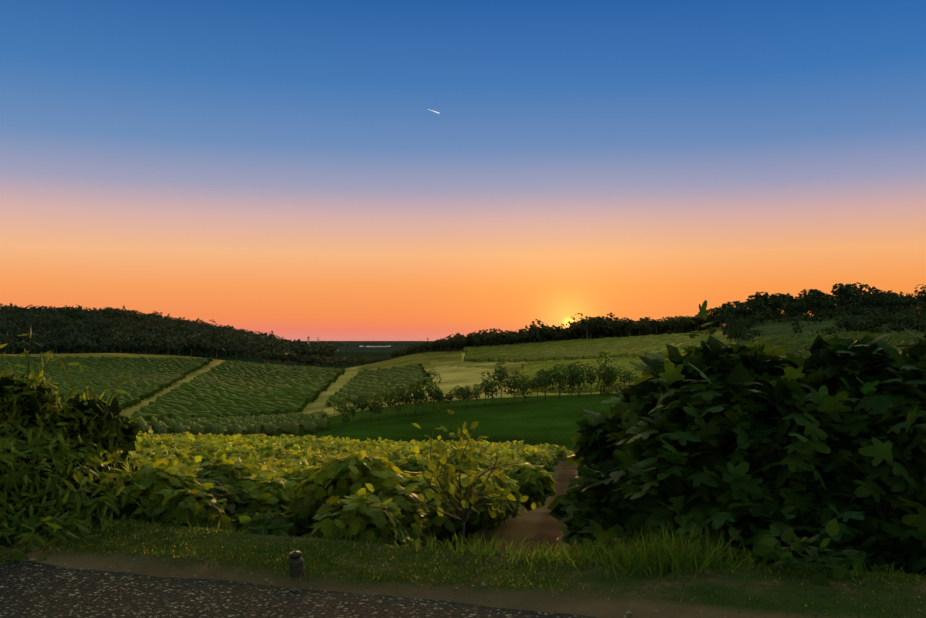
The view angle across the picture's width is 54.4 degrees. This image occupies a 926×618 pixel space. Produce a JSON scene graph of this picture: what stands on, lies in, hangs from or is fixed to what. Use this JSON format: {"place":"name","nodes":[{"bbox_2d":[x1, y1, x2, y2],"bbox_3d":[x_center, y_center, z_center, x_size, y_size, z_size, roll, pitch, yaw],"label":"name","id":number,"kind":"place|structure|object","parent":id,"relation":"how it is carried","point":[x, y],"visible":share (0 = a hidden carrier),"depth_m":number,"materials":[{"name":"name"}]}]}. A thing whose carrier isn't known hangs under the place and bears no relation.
{"place":"outdoors","nodes":[
{"label":"outdoors","id":0,"kind":"place"},
{"bbox_2d":[0,559,597,617],"bbox_3d":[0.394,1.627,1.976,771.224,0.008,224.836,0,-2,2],"label":"road asphalt","id":1,"kind":"structure","parent":0,"point":[34,590],"depth_m":5.38,"materials":[{"name":"grey asphalt"}]},
{"bbox_2d":[0,313,925,617],"bbox_3d":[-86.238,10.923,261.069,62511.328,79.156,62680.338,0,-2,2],"label":"terrain","id":2,"kind":"structure","parent":0,"point":[534,419],"depth_m":6.31,"materials":[{"name":"green plant"}]},
{"bbox_2d":[0,331,150,564],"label":"bush","id":3,"kind":"object","parent":2,"relation":"on","point":[51,481],"depth_m":7.71,"materials":[{"name":"green plant"}]},
{"bbox_2d":[0,355,212,413],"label":"vineyard rows","id":4,"kind":"object","parent":2,"relation":"on","point":[145,377],"visible":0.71,"depth_m":359.05,"materials":[{"name":"green plant"}]},
{"bbox_2d":[0,303,339,357],"bbox_3d":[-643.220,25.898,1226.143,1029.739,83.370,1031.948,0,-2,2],"label":"forest","id":5,"kind":"object","parent":2,"relation":"on","point":[10,321],"visible":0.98,"depth_m":1041.76,"materials":[{"name":"green plant"}]},
{"bbox_2d":[128,413,330,435],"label":"vineyard rows","id":6,"kind":"object","parent":2,"relation":"on","point":[274,424],"visible":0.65,"depth_m":147.09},
{"bbox_2d":[131,360,344,420],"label":"vineyard rows","id":7,"kind":"object","parent":2,"relation":"on","point":[231,388],"visible":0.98,"depth_m":298.13,"materials":[{"name":"green plant"}]},
{"bbox_2d":[288,551,305,577],"bbox_3d":[-1.079,1.653,5.836,0.104,0.171,0.104,-9,5,-18],"label":"roadside marker","id":8,"kind":"object","parent":2,"relation":"on","point":[296,564],"visible":0.98,"depth_m":5.80,"materials":[{"name":"grey stone"}]},
{"bbox_2d":[264,355,384,367],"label":"tree trunks","id":9,"kind":"object","parent":2,"relation":"on","point":[267,360],"visible":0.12,"depth_m":667.65,"materials":[{"name":"brown plant"}]},
{"bbox_2d":[255,348,415,366],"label":"trees","id":10,"kind":"object","parent":9,"relation":"on","point":[269,354],"visible":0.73,"depth_m":671.99,"materials":[{"name":"green plant"}]},
{"bbox_2d":[103,429,573,549],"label":"grapevines","id":11,"kind":"object","parent":2,"relation":"on","point":[306,485],"depth_m":9.24,"materials":[{"name":"green plant"}]},
{"bbox_2d":[326,364,432,405],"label":"vineyard rows","id":12,"kind":"object","parent":2,"relation":"on","point":[365,382],"visible":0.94,"depth_m":310.32,"materials":[{"name":"green plant"}]},
{"bbox_2d":[28,548,817,617],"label":"stones","id":13,"kind":"object","parent":2,"relation":"on","point":[294,589],"depth_m":5.57,"materials":[{"name":"stone"}]},
{"bbox_2d":[408,409,535,548],"bbox_3d":[0.121,1.861,8.310,1.337,1.849,0.641,1,-2,-35],"label":"sapling","id":14,"kind":"object","parent":2,"relation":"on","point":[451,488],"depth_m":8.29,"materials":[{"name":"green plant"}]},
{"bbox_2d":[341,369,627,425],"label":"tree trunks","id":15,"kind":"object","parent":2,"relation":"on","point":[501,389],"visible":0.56,"depth_m":172.79,"materials":[{"name":"brown plant"}]},
{"bbox_2d":[333,352,638,423],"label":"trees","id":16,"kind":"object","parent":15,"relation":"attached to","point":[545,379],"visible":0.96,"depth_m":172.94,"materials":[{"name":"green plant"}]},
{"bbox_2d":[238,509,859,587],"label":"verge weeds","id":17,"kind":"object","parent":2,"relation":"on","point":[784,556],"visible":0.79,"depth_m":5.84,"materials":[{"name":"green plant"}]},
{"bbox_2d":[299,324,810,418],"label":"bush crowns","id":18,"kind":"object","parent":2,"relation":"on","point":[428,374],"visible":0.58,"depth_m":266.69,"materials":[{"name":"green plant"}]},
{"bbox_2d":[390,312,721,357],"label":"trees","id":19,"kind":"object","parent":2,"relation":"on","point":[595,325],"visible":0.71,"depth_m":483.50,"materials":[{"name":"green plant"}]},
{"bbox_2d":[542,316,603,340],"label":"trunks","id":20,"kind":"object","parent":2,"relation":"on","point":[598,317],"visible":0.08,"depth_m":495.85,"materials":[{"name":"brown wood"}]},
{"bbox_2d":[462,333,730,361],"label":"vineyard rows","id":21,"kind":"object","parent":2,"relation":"on","point":[616,347],"visible":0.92,"depth_m":398.89,"materials":[{"name":"green plant"}]},
{"bbox_2d":[515,354,681,393],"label":"vineyard rows","id":22,"kind":"object","parent":2,"relation":"on","point":[531,369],"visible":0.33,"depth_m":278.21,"materials":[{"name":"green plant"}]},
{"bbox_2d":[547,300,925,575],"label":"bush","id":23,"kind":"object","parent":2,"relation":"on","point":[841,437],"depth_m":8.00,"materials":[{"name":"green plant"}]},
{"bbox_2d":[719,298,887,324],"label":"tree trunks","id":24,"kind":"object","parent":2,"relation":"on","point":[814,310],"visible":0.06,"depth_m":490.72,"materials":[{"name":"brown plant"}]},
{"bbox_2d":[713,296,925,327],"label":"tree trunks","id":25,"kind":"object","parent":2,"relation":"on","point":[811,314],"visible":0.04,"depth_m":461.91,"materials":[{"name":"brown plant"}]},
{"bbox_2d":[706,282,925,327],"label":"trees","id":26,"kind":"object","parent":25,"relation":"attached to","point":[803,306],"visible":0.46,"depth_m":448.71,"materials":[{"name":"green plant"}]},
{"bbox_2d":[719,302,925,341],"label":"trees","id":27,"kind":"object","parent":2,"relation":"on","point":[878,315],"visible":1,"depth_m":377.53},
{"bbox_2d":[751,329,925,355],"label":"vineyard rows","id":28,"kind":"object","parent":2,"relation":"on","point":[792,342],"visible":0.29,"depth_m":336.18,"materials":[{"name":"green plant"}]},
{"bbox_3d":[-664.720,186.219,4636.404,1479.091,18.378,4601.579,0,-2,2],"label":"copse trunks","id":29,"kind":"structure","parent":2,"relation":"on","visible":0},
{"bbox_2d":[304,342,461,349],"bbox_3d":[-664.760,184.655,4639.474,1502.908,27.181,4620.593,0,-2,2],"label":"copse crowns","id":30,"kind":"object","parent":29,"relation":"on","point":[368,344],"visible":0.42,"depth_m":5347.50,"materials":[{"name":"green plant"}]},
{"bbox_2d":[0,516,925,617],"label":"verge grass","id":31,"kind":"structure","parent":0,"point":[661,556],"depth_m":6.04,"materials":[{"name":"green plant"}]},
{"bbox_2d":[0,0,925,340],"label":"sky","id":32,"kind":"structure","parent":0,"point":[285,168],"materials":[{"name":"blue"}]}
]}

